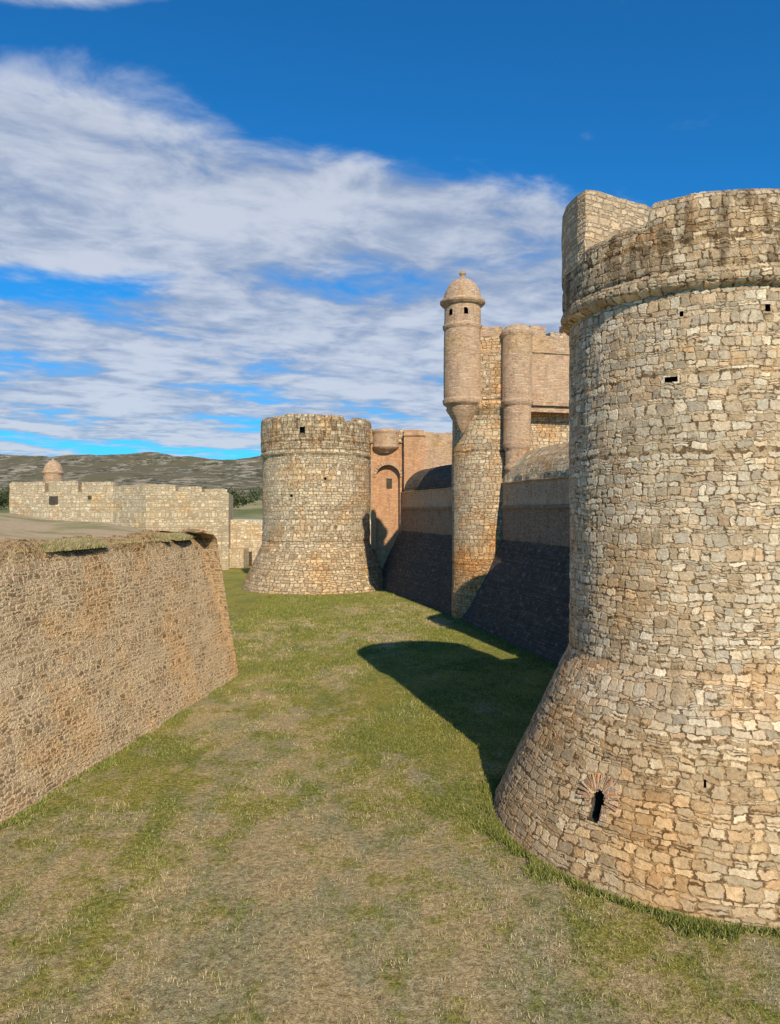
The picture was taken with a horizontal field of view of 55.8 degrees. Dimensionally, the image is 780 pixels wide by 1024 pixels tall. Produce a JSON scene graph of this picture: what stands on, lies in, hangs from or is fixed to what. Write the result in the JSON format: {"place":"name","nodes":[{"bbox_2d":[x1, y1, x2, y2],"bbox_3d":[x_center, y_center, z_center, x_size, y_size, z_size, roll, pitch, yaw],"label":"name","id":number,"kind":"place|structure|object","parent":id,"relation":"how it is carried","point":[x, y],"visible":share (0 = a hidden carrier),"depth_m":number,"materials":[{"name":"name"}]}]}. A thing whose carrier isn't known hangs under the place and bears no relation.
{"place":"outdoors","nodes":[
{"label":"outdoors","id":0,"kind":"place"},
{"bbox_2d":[0,513,142,540],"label":"terrace ground","id":1,"kind":"structure","parent":0,"point":[15,526],"depth_m":48.79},
{"bbox_2d":[0,452,370,518],"bbox_3d":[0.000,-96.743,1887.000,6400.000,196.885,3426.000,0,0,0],"label":"plain and hills","id":2,"kind":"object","parent":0,"point":[245,475],"visible":0.29,"depth_m":1451.87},
{"bbox_2d":[0,486,262,509],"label":"tree line","id":3,"kind":"object","parent":2,"relation":"on","point":[237,499],"visible":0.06,"depth_m":351.03,"materials":[{"name":"green plant"}]},
{"bbox_2d":[0,566,779,1023],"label":"moat ground","id":4,"kind":"structure","parent":0,"point":[346,984],"depth_m":23.33,"materials":[{"name":"green plant"}]},
{"bbox_2d":[0,528,238,824],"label":"counterscarp wall","id":5,"kind":"structure","parent":4,"relation":"on","point":[110,649],"depth_m":36.90,"materials":[{"name":"beige stone"}]},
{"bbox_2d":[0,532,198,553],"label":"wall top weeds","id":6,"kind":"object","parent":5,"relation":"on","point":[71,544],"depth_m":38.11,"materials":[{"name":"green plant"}]},
{"bbox_2d":[9,458,232,569],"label":"ravelin","id":7,"kind":"object","parent":4,"relation":"on","point":[53,495],"visible":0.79,"depth_m":149.59,"materials":[{"name":"stone"}]},
{"bbox_2d":[229,548,248,567],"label":"ramp block","id":8,"kind":"structure","parent":4,"relation":"on","point":[239,557],"depth_m":158.40,"materials":[{"name":"stone"}]},
{"bbox_2d":[249,552,251,564],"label":"drain arch","id":9,"kind":"structure","parent":4,"relation":"on","point":[250,558],"depth_m":164.70,"materials":[{"name":"beige stone"}]},
{"bbox_2d":[230,519,370,565],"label":"face","id":10,"kind":"object","parent":4,"relation":"on","point":[246,533],"visible":0.02,"depth_m":166.16},
{"bbox_2d":[242,413,382,593],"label":"corner tower","id":11,"kind":"structure","parent":4,"relation":"on","point":[316,514],"depth_m":111.06,"materials":[{"name":"beige stone"}]},
{"bbox_2d":[370,428,451,568],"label":"gatehouse","id":12,"kind":"object","parent":4,"relation":"on","point":[400,458],"visible":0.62,"depth_m":118.00,"materials":[{"name":"beige stone"}]},
{"bbox_2d":[386,479,391,487],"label":"recess window","id":13,"kind":"structure","parent":12,"relation":"in","point":[388,481],"depth_m":118.81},
{"bbox_2d":[382,531,451,616],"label":"batter","id":14,"kind":"object","parent":4,"relation":"on","point":[417,567],"visible":0.73,"depth_m":101.00,"materials":[{"name":"beige stone"}]},
{"bbox_2d":[399,506,452,534],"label":"brick face","id":15,"kind":"object","parent":14,"relation":"on","point":[436,520],"visible":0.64,"depth_m":105.04},
{"bbox_2d":[399,487,451,507],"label":"brick face","id":16,"kind":"object","parent":15,"relation":"on","point":[442,497],"visible":0.57,"depth_m":105.05},
{"bbox_2d":[402,464,451,491],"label":"rounded parapet","id":17,"kind":"structure","parent":16,"relation":"on","point":[438,477],"depth_m":106.04,"materials":[{"name":"beige stone"}]},
{"bbox_2d":[440,270,569,618],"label":"bartizan tower","id":18,"kind":"structure","parent":4,"relation":"on","point":[505,401],"depth_m":80.04,"materials":[{"name":"stone"}]},
{"bbox_2d":[460,540,569,664],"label":"batter","id":19,"kind":"object","parent":4,"relation":"on","point":[521,599],"visible":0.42,"depth_m":68.03,"materials":[{"name":"beige stone"}]},
{"bbox_2d":[500,504,569,545],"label":"brick face","id":20,"kind":"object","parent":19,"relation":"on","point":[546,524],"visible":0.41,"depth_m":71.05},
{"bbox_2d":[501,475,569,505],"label":"brick face","id":21,"kind":"object","parent":20,"relation":"on","point":[545,491],"visible":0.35,"depth_m":71.06},
{"bbox_2d":[493,188,779,929],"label":"corner tower","id":22,"kind":"structure","parent":4,"relation":"on","point":[654,727],"depth_m":24.49,"materials":[{"name":"stone"}]},
{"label":"tower junction","id":23,"kind":"object","parent":4,"relation":"on","visible":0},
{"bbox_2d":[503,442,569,481],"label":"rounded parapet","id":24,"kind":"structure","parent":23,"relation":"on","point":[549,461],"depth_m":71.52,"materials":[{"name":"beige stone"}]},
{"bbox_2d":[0,0,779,519],"label":"sky","id":25,"kind":"structure","parent":0,"point":[219,218],"materials":[{"name":"blue"}]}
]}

